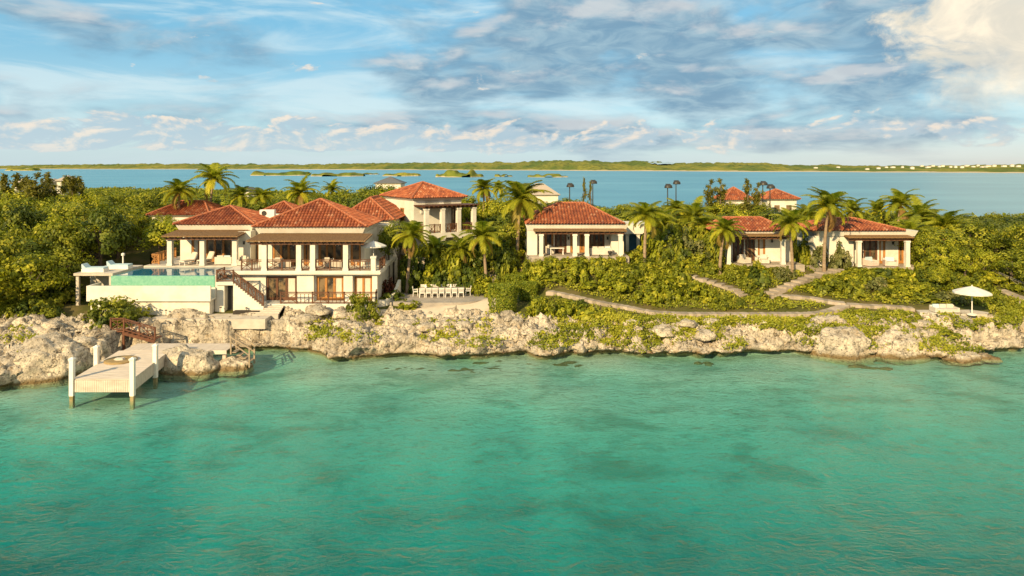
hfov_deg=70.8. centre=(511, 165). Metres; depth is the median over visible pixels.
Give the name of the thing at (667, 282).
shrub
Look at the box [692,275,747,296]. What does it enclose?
path
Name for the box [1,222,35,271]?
broadleaf tree
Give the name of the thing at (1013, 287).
shrub
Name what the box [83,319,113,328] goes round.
boulder
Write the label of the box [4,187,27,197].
broadleaf tree
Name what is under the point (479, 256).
shrub
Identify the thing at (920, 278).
shrub
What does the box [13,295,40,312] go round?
shrub
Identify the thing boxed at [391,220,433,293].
palm tree
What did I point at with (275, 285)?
glass door
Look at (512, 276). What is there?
clipped hedge
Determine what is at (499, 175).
islet
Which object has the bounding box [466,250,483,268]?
shrub
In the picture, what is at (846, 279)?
shrub
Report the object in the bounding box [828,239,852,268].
pale shrub
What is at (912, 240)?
broadleaf tree
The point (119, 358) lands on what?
cushion
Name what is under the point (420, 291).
dining chair
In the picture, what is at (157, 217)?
broadleaf tree
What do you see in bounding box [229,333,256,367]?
hand rail
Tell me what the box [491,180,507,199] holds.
palm tree
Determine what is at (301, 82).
sky
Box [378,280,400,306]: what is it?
garden wall
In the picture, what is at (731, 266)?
shrub
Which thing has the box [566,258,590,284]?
shrub
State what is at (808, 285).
shrub
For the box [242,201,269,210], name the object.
broadleaf tree
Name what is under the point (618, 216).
broadleaf tree
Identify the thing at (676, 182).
court lamp
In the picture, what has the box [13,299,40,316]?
shrub
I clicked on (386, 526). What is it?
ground
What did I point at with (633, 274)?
shrub
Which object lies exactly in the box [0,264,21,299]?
broadleaf tree
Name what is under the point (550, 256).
shrub
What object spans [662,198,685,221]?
palm tree
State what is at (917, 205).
palm tree
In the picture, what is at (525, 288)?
clipped hedge
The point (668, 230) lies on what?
shrub
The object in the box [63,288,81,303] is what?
shrub
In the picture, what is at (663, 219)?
palm tree
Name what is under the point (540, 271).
shrub
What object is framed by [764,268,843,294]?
path
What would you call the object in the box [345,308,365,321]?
stone
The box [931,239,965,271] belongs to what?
broadleaf tree
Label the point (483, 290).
shrub
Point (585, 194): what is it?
casuarina tree
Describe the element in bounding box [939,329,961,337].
bush
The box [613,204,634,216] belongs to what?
broadleaf tree
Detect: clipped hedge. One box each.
[487,282,518,313]
[505,272,526,292]
[517,280,537,300]
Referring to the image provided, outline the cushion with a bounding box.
[114,357,125,360]
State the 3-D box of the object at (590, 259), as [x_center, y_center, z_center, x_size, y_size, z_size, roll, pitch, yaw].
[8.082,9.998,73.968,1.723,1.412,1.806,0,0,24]
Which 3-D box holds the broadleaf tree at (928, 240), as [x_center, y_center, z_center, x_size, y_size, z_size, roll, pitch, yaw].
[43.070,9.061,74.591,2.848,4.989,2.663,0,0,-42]
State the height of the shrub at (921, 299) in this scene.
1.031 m
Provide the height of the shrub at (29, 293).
2.433 m
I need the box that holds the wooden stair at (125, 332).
[110,317,161,349]
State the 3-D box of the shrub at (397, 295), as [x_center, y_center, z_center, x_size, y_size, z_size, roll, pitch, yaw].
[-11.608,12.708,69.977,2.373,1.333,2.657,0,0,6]
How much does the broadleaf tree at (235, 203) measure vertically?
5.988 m
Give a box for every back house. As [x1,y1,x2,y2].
[55,175,81,194]
[146,200,222,244]
[245,187,255,197]
[373,176,406,188]
[530,183,559,202]
[714,186,753,210]
[759,188,800,213]
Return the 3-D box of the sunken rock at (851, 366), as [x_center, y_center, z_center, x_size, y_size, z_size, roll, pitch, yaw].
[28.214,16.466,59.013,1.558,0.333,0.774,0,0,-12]
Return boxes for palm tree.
[157,178,196,208]
[190,162,238,201]
[226,185,255,207]
[244,187,275,208]
[280,173,319,205]
[320,178,344,197]
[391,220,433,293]
[418,235,453,260]
[442,233,477,263]
[458,221,510,281]
[467,178,500,220]
[488,180,553,254]
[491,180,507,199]
[619,201,675,262]
[638,206,681,236]
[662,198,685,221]
[672,195,715,230]
[685,216,715,236]
[704,216,744,274]
[769,207,812,272]
[790,204,818,219]
[801,186,859,271]
[839,198,872,218]
[865,199,891,223]
[874,188,924,224]
[888,214,941,260]
[894,195,947,226]
[921,208,974,240]
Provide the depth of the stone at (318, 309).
64.08 m
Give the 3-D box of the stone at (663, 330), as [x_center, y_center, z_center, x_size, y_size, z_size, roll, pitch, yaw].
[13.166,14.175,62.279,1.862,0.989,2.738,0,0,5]
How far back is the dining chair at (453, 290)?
70.91 m
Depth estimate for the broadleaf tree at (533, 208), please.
90.43 m
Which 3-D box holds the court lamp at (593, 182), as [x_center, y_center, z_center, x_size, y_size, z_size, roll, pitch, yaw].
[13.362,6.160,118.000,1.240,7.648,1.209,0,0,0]
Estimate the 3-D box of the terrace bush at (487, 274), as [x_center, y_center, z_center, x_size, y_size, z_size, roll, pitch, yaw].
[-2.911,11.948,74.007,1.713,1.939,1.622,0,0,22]
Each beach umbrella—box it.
[361,240,385,267]
[952,285,992,315]
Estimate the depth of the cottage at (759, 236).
77.30 m
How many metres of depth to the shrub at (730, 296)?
68.23 m
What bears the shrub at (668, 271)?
on the ground at (386, 526)
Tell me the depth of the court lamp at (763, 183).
107.71 m
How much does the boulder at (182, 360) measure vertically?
2.982 m
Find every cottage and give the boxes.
[523,202,628,263]
[703,216,804,271]
[791,217,917,269]
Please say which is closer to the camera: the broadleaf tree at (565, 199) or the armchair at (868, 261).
the armchair at (868, 261)
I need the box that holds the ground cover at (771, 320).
[0,250,1023,355]
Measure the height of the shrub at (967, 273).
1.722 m
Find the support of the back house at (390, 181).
on the ground at (386, 526)
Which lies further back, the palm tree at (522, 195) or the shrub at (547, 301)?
the palm tree at (522, 195)
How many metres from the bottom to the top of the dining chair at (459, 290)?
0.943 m
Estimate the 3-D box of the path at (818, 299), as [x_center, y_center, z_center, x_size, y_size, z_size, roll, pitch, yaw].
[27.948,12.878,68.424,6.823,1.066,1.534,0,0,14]
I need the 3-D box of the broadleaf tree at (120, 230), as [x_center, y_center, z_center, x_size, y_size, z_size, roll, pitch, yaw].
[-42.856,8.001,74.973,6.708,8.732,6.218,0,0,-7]
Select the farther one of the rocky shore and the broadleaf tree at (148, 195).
the broadleaf tree at (148, 195)
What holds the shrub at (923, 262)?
on the ground at (386, 526)
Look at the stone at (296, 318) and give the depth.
63.47 m
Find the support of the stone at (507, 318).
on the rocky shore
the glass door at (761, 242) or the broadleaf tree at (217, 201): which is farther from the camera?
the broadleaf tree at (217, 201)
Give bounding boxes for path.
[376,297,495,317]
[546,290,849,316]
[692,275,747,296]
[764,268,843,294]
[769,294,844,304]
[806,265,821,270]
[846,302,914,311]
[999,289,1023,299]
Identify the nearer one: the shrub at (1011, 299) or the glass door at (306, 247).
the shrub at (1011, 299)
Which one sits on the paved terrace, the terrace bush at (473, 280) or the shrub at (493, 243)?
the terrace bush at (473, 280)
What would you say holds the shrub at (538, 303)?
on the ground at (386, 526)
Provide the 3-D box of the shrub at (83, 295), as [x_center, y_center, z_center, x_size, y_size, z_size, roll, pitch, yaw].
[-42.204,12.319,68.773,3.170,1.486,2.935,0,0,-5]
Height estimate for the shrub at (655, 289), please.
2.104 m
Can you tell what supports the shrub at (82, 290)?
on the ground at (386, 526)
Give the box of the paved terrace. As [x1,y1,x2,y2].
[389,293,487,307]
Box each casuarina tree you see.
[0,172,17,199]
[9,172,29,194]
[18,174,32,197]
[24,172,48,203]
[39,177,64,205]
[40,171,54,189]
[57,175,68,196]
[64,174,81,205]
[76,176,92,202]
[580,177,587,202]
[587,180,592,204]
[702,179,722,215]
[711,178,730,210]
[739,177,757,214]
[751,182,765,209]
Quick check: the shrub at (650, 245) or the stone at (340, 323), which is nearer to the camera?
the stone at (340, 323)
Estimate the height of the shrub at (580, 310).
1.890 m
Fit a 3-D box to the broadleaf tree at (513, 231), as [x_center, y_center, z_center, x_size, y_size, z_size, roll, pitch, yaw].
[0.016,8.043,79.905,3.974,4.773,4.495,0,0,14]
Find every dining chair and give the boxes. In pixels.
[419,288,424,297]
[432,288,437,297]
[445,288,450,297]
[452,288,457,296]
[458,288,463,296]
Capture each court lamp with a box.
[566,183,573,201]
[591,180,596,204]
[664,184,671,203]
[673,180,680,200]
[760,181,767,201]
[766,184,774,207]
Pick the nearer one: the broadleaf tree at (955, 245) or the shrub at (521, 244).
the broadleaf tree at (955, 245)
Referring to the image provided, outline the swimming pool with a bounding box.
[73,265,232,314]
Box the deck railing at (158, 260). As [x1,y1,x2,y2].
[150,248,175,263]
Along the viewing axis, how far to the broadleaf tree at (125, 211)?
81.15 m
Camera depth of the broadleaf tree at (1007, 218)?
96.35 m
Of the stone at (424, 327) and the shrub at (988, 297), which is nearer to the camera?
the stone at (424, 327)
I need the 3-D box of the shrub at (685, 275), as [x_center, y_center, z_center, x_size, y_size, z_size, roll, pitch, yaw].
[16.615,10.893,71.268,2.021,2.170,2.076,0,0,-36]
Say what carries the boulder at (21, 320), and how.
on the ground at (386, 526)
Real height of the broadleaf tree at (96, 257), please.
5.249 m
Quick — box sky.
[0,0,1023,165]
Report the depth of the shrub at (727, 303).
66.29 m
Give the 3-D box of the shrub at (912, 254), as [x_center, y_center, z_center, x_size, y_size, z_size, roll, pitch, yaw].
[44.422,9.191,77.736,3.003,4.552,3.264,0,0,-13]
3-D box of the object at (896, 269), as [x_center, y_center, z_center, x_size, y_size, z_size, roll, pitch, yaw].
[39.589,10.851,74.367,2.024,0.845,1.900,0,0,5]
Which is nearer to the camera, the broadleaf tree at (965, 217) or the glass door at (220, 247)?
the glass door at (220, 247)
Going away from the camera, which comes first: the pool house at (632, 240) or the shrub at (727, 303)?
the shrub at (727, 303)
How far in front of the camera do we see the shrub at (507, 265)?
73.51 m
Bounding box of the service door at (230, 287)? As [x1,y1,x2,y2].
[228,285,232,308]
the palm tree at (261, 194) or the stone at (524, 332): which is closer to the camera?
the stone at (524, 332)
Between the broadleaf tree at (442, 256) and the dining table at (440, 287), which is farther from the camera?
the broadleaf tree at (442, 256)
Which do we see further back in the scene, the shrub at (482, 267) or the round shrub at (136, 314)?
the shrub at (482, 267)
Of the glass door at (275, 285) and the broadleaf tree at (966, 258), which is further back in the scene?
the broadleaf tree at (966, 258)
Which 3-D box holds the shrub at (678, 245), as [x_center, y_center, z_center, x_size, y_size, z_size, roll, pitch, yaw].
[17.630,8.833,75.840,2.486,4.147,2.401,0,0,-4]
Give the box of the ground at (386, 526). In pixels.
[0,194,1023,575]
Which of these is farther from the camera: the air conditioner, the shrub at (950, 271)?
the air conditioner
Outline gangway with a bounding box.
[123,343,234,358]
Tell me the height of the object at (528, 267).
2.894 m
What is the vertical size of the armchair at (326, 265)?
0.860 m
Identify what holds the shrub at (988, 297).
on the ground at (386, 526)
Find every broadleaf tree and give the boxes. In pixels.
[0,189,29,203]
[0,193,31,231]
[0,201,47,237]
[0,226,30,267]
[0,237,65,277]
[0,250,70,296]
[0,252,10,274]
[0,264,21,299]
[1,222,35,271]
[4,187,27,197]
[16,196,59,210]
[27,209,67,232]
[27,212,80,256]
[29,247,97,287]
[32,202,73,223]
[34,214,88,261]
[43,193,75,205]
[45,200,94,228]
[61,201,96,211]
[63,222,98,260]
[66,200,140,265]
[69,192,114,212]
[82,220,98,259]
[83,220,125,256]
[85,188,113,200]
[90,192,129,208]
[91,202,143,258]
[97,208,146,251]
[106,190,130,198]
[120,190,165,206]
[121,203,156,240]
[129,191,160,217]
[131,219,179,259]
[134,214,153,246]
[138,191,171,212]
[138,216,175,253]
[150,213,175,247]
[193,195,222,204]
[221,196,252,208]
[224,199,250,208]
[229,196,270,209]
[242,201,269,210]
[276,194,304,203]
[309,195,346,205]
[314,193,336,199]
[325,190,352,196]
[328,189,354,203]
[335,187,366,204]
[342,190,373,207]
[355,187,384,198]
[360,185,380,190]
[372,184,393,194]
[376,219,402,278]
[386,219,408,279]
[435,240,457,262]
[461,195,482,220]
[461,200,470,221]
[476,197,497,231]
[476,206,496,221]
[483,216,497,232]
[486,198,509,220]
[490,213,525,230]
[497,217,526,244]
[508,203,543,217]
[546,197,576,203]
[603,204,632,218]
[608,208,642,220]
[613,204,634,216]
[656,212,688,227]
[705,202,733,215]
[718,212,750,216]
[723,202,744,215]
[730,209,753,215]
[742,202,776,219]
[751,210,784,222]
[849,214,883,222]
[862,211,894,224]
[887,218,909,224]
[890,217,936,236]
[894,230,941,261]
[911,227,976,253]
[911,251,926,260]
[913,230,941,258]
[918,240,971,259]
[922,266,950,291]
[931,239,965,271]
[942,220,1002,251]
[943,224,995,247]
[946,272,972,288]
[948,247,982,277]
[955,214,1002,224]
[958,215,982,223]
[961,220,1006,249]
[968,247,1002,269]
[969,221,1022,253]
[981,212,1007,222]
[984,249,1023,277]
[994,223,1010,248]
[997,215,1023,224]
[997,236,1015,248]
[1000,221,1023,249]
[1003,213,1023,217]
[1004,217,1023,224]
[1010,242,1023,260]
[1010,261,1023,279]
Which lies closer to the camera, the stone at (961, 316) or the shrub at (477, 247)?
the stone at (961, 316)
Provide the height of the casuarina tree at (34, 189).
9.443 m
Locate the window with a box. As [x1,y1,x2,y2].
[774,205,779,210]
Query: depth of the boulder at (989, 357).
59.64 m
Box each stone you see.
[8,344,20,351]
[41,320,61,328]
[72,336,97,347]
[290,315,299,322]
[299,313,321,324]
[305,304,331,315]
[329,309,346,318]
[332,319,351,327]
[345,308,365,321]
[393,319,417,327]
[415,322,434,331]
[454,320,472,330]
[500,310,513,316]
[502,315,512,321]
[508,316,523,326]
[520,327,530,333]
[520,330,528,334]
[623,319,639,325]
[653,324,674,336]
[670,325,679,331]
[680,318,696,327]
[693,329,716,341]
[702,318,719,324]
[805,323,821,329]
[810,316,832,323]
[819,314,848,324]
[911,320,931,327]
[952,315,971,320]
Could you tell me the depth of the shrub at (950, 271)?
70.36 m
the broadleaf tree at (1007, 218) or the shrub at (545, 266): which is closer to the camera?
the shrub at (545, 266)
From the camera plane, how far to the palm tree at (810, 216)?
89.86 m
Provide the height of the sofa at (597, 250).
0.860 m
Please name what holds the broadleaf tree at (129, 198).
on the ground at (386, 526)
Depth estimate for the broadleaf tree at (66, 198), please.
95.47 m
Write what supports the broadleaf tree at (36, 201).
on the ground at (386, 526)
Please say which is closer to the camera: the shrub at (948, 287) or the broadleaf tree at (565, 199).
the shrub at (948, 287)
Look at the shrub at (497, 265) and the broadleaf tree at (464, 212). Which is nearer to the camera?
the shrub at (497, 265)
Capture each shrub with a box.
[0,284,29,306]
[0,295,17,306]
[0,304,17,318]
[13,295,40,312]
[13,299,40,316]
[13,300,52,313]
[17,288,43,308]
[30,301,56,317]
[35,282,64,301]
[41,291,65,307]
[51,306,66,317]
[55,280,83,297]
[56,288,85,301]
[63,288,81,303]
[70,284,84,295]
[76,295,153,328]
[86,304,131,329]
[345,293,381,321]
[369,315,383,325]
[379,289,404,300]
[381,276,395,296]
[396,298,419,309]
[398,243,422,291]
[419,236,435,260]
[422,264,441,279]
[424,251,432,273]
[431,252,444,274]
[434,264,459,281]
[443,258,470,272]
[448,254,461,283]
[452,242,473,266]
[454,261,479,293]
[460,257,490,276]
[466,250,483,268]
[466,265,485,282]
[470,237,481,255]
[471,275,499,297]
[476,250,489,259]
[485,236,501,248]
[486,248,503,268]
[487,245,497,261]
[493,251,521,271]
[498,251,517,283]
[499,237,522,251]
[500,243,517,257]
[505,243,525,260]
[507,231,525,251]
[522,296,550,319]
[523,259,540,277]
[525,306,544,313]
[526,263,551,290]
[528,295,548,305]
[534,261,549,273]
[538,273,565,281]
[544,255,555,267]
[546,258,561,270]
[547,300,572,318]
[556,272,576,285]
[559,298,568,307]
[561,256,574,267]
[566,257,589,271]
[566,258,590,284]
[569,298,587,306]
[570,302,578,315]
[572,304,598,320]
[579,280,607,289]
[588,257,601,274]
[595,270,619,288]
[596,257,615,273]
[601,307,615,314]
[604,266,625,284]
[607,273,634,292]
[612,295,623,301]
[619,264,641,281]
[620,264,644,282]
[628,249,646,260]
[631,256,656,266]
[631,257,644,263]
[634,287,655,302]
[636,237,662,255]
[639,262,656,283]
[641,229,661,252]
[641,284,663,305]
[642,271,664,290]
[646,234,677,262]
[650,263,668,275]
[654,246,675,260]
[655,251,678,271]
[656,222,677,236]
[656,280,673,293]
[659,233,666,243]
[659,282,684,302]
[660,235,675,247]
[662,262,684,276]
[662,275,689,286]
[666,223,681,237]
[670,230,689,264]
[670,242,682,262]
[670,265,692,282]
[679,248,691,268]
[679,258,696,272]
[679,282,693,293]
[681,224,693,254]
[683,282,717,303]
[684,222,702,251]
[684,240,716,264]
[689,252,708,272]
[699,226,725,266]
[699,251,716,265]
[699,259,721,277]
[700,287,717,303]
[714,294,735,310]
[724,263,739,281]
[724,264,747,286]
[724,291,732,298]
[736,297,747,308]
[737,267,749,279]
[738,278,755,292]
[744,266,769,288]
[744,296,753,302]
[746,290,766,302]
[752,259,761,268]
[757,265,767,274]
[769,302,778,310]
[772,265,791,280]
[774,296,785,301]
[790,270,797,278]
[793,233,810,265]
[795,283,815,292]
[809,244,828,267]
[810,277,844,296]
[819,274,833,284]
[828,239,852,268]
[835,277,862,288]
[838,270,852,283]
[842,279,866,298]
[850,269,872,284]
[852,308,868,315]
[860,267,875,276]
[863,277,888,291]
[867,274,898,287]
[872,268,894,280]
[874,308,887,316]
[875,287,896,303]
[887,283,915,299]
[891,278,916,288]
[897,270,917,283]
[898,310,923,322]
[907,283,936,299]
[909,290,938,302]
[910,233,925,263]
[911,282,934,289]
[913,253,940,271]
[914,255,953,272]
[915,265,944,289]
[921,290,951,300]
[935,267,963,286]
[941,282,967,291]
[946,289,970,304]
[960,269,981,278]
[964,277,991,292]
[966,271,994,289]
[966,296,981,304]
[980,270,1005,285]
[985,292,996,302]
[991,294,1010,308]
[1000,269,1018,281]
[1004,278,1023,290]
[1007,297,1017,306]
[1014,304,1023,311]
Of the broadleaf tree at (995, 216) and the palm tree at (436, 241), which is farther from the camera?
the broadleaf tree at (995, 216)
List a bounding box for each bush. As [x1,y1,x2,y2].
[408,270,424,293]
[417,274,431,290]
[429,272,444,286]
[437,273,455,293]
[447,267,465,291]
[466,269,480,292]
[479,272,490,289]
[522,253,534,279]
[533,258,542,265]
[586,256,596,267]
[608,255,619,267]
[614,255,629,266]
[722,320,736,326]
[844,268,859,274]
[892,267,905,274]
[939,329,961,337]
[994,322,1006,328]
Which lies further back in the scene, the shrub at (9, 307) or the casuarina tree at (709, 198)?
the casuarina tree at (709, 198)
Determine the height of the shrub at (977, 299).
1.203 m
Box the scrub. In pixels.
[1,186,1023,230]
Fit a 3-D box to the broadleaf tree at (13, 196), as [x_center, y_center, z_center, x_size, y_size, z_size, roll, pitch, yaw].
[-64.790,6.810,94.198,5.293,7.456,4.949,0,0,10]
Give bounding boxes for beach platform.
[916,310,988,318]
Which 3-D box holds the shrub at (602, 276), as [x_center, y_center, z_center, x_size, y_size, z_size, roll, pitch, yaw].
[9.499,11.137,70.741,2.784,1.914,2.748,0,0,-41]
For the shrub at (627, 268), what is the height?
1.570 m
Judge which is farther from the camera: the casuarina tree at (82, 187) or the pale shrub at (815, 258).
the casuarina tree at (82, 187)
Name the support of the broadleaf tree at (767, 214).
on the ground at (386, 526)
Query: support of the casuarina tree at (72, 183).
on the ground at (386, 526)
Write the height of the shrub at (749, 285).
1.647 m
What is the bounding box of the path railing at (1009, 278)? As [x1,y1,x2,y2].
[988,269,1023,290]
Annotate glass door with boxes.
[192,237,199,261]
[205,237,231,261]
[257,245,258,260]
[266,276,296,299]
[273,245,295,264]
[304,245,308,264]
[317,276,343,299]
[318,245,342,264]
[351,245,360,264]
[354,276,371,299]
[451,208,455,229]
[545,231,552,245]
[555,231,566,251]
[570,231,575,251]
[579,231,583,251]
[589,231,603,247]
[733,239,743,260]
[745,239,754,260]
[758,239,764,254]
[864,241,876,259]
[879,241,884,262]
[898,241,903,262]
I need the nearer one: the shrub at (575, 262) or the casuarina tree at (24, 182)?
the shrub at (575, 262)
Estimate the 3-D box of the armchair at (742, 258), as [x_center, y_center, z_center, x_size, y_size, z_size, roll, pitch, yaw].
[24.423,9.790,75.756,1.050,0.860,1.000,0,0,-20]
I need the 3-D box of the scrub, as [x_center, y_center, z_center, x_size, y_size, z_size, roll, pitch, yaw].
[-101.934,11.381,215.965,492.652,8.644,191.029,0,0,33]
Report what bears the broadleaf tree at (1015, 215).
on the ground at (386, 526)
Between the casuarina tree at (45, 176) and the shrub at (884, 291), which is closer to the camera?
the shrub at (884, 291)
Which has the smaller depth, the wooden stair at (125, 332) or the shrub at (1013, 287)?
the wooden stair at (125, 332)
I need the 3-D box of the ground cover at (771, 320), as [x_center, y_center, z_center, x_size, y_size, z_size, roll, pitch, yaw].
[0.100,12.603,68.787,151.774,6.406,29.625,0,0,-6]
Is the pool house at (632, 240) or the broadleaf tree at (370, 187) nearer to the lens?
the pool house at (632, 240)
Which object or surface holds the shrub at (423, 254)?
on the ground at (386, 526)
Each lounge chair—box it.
[179,252,197,265]
[197,251,214,263]
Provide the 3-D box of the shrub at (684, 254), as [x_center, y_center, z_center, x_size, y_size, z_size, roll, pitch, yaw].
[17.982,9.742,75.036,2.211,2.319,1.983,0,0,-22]
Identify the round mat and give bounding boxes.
[104,355,137,364]
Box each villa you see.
[144,195,404,328]
[379,181,478,254]
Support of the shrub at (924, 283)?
on the ground at (386, 526)
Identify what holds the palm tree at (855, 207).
on the ground at (386, 526)
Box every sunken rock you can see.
[848,364,863,367]
[861,366,879,369]
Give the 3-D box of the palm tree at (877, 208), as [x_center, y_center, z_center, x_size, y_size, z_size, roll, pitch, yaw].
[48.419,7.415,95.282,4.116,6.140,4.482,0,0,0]
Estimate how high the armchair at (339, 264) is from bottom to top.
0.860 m
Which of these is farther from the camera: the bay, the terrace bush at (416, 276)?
the bay
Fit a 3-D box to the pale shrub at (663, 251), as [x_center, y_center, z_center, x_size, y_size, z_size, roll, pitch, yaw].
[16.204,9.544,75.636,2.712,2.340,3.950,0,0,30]
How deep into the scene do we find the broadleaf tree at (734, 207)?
105.59 m
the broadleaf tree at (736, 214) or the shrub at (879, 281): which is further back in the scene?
the broadleaf tree at (736, 214)
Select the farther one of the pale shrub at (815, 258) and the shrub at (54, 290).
the pale shrub at (815, 258)
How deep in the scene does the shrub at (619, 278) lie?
68.98 m
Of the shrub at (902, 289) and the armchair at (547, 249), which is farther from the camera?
the armchair at (547, 249)
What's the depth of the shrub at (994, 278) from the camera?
71.25 m
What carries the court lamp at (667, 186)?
on the ground at (386, 526)
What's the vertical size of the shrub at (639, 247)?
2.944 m
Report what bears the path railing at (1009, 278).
on the ground at (386, 526)
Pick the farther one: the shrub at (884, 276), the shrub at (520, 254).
the shrub at (520, 254)
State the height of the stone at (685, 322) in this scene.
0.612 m
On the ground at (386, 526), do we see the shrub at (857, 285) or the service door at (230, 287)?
the shrub at (857, 285)
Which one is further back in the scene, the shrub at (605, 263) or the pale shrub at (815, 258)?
the pale shrub at (815, 258)
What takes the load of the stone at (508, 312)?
on the rocky shore
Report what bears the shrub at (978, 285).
on the ground at (386, 526)
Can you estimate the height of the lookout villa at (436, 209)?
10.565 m
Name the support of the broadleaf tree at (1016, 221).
on the ground at (386, 526)
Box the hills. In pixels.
[0,160,1023,172]
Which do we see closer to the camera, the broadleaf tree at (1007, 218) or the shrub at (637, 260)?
the shrub at (637, 260)
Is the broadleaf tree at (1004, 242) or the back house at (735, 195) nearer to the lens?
the broadleaf tree at (1004, 242)
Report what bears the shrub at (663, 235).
on the ground at (386, 526)
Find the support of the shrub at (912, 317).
on the ground at (386, 526)
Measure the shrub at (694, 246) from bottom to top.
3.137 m
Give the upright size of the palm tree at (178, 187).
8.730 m
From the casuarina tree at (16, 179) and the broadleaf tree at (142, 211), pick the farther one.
the casuarina tree at (16, 179)
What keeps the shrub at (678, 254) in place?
on the ground at (386, 526)
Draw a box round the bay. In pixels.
[0,169,1023,215]
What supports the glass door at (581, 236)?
in the cottage at (575, 229)
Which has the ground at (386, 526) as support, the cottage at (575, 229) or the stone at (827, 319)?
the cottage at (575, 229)
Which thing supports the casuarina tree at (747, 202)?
on the ground at (386, 526)
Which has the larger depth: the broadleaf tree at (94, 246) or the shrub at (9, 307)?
the broadleaf tree at (94, 246)
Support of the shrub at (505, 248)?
on the ground at (386, 526)
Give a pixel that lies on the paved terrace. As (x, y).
(441, 300)
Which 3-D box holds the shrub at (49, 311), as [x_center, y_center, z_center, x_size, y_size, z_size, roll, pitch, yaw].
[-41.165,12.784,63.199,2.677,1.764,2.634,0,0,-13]
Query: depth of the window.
116.46 m
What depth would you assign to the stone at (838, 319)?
62.86 m
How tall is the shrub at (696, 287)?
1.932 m
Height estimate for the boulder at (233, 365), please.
1.526 m
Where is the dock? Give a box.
[68,343,165,409]
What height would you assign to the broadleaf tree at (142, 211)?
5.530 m
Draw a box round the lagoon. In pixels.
[648,161,673,163]
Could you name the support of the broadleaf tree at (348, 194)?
on the ground at (386, 526)
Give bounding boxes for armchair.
[237,255,248,264]
[273,257,281,266]
[280,258,290,266]
[322,257,330,266]
[331,258,341,266]
[545,245,554,253]
[737,254,750,263]
[758,254,769,262]
[862,257,878,265]
[882,257,897,265]
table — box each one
[420,287,463,294]
[550,247,563,254]
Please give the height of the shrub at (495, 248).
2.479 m
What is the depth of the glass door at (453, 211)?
88.04 m
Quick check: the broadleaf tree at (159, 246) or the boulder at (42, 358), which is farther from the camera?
the broadleaf tree at (159, 246)
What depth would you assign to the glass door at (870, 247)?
78.13 m
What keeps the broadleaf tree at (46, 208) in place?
on the ground at (386, 526)
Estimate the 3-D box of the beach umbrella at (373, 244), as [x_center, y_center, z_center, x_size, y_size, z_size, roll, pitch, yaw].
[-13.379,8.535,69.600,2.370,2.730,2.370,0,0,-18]
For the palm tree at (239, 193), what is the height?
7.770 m
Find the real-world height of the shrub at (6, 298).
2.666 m
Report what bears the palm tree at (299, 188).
on the ground at (386, 526)
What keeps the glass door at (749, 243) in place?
in the cottage at (759, 236)
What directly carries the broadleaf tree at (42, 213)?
on the ground at (386, 526)
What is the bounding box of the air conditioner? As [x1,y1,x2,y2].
[260,209,275,217]
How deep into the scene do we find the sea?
40.58 m
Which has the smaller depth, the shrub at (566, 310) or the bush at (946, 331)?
the bush at (946, 331)
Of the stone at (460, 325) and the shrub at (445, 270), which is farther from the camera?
the shrub at (445, 270)
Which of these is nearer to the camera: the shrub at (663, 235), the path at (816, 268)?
the path at (816, 268)
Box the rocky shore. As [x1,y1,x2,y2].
[0,299,1023,390]
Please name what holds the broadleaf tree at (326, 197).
on the ground at (386, 526)
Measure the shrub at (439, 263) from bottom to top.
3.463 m
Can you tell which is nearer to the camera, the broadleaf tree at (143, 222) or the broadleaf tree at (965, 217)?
the broadleaf tree at (143, 222)
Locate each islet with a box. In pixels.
[5,168,41,170]
[250,171,309,175]
[311,172,364,175]
[383,172,420,175]
[435,169,483,176]
[494,174,512,176]
[527,174,567,176]
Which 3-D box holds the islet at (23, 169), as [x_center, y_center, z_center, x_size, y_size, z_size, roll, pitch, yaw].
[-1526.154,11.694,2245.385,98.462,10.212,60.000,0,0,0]
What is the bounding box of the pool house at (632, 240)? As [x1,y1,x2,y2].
[624,221,644,251]
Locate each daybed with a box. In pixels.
[81,263,108,271]
[106,260,132,268]
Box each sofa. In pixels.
[214,255,231,263]
[589,246,611,254]
[929,304,959,311]
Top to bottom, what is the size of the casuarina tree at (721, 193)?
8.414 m
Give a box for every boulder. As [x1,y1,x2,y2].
[2,332,90,388]
[10,316,33,329]
[35,325,75,330]
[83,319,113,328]
[88,337,112,367]
[158,344,219,381]
[166,308,206,317]
[215,356,253,376]
[804,326,875,364]
[874,329,932,364]
[939,351,983,365]
[977,352,1002,362]
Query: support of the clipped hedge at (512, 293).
on the ground at (386, 526)
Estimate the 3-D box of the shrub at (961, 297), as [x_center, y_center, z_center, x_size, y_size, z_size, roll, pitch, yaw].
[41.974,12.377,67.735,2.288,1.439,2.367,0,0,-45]
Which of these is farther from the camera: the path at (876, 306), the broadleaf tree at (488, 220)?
the broadleaf tree at (488, 220)
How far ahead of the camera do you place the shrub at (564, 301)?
66.90 m
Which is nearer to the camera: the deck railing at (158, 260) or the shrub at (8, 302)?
the shrub at (8, 302)
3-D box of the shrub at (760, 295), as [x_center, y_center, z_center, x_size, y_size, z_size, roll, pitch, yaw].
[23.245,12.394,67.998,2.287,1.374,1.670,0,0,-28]
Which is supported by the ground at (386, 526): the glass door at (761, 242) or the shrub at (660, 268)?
the shrub at (660, 268)
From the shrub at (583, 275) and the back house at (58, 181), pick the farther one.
the back house at (58, 181)
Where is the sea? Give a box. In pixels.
[0,348,1023,575]

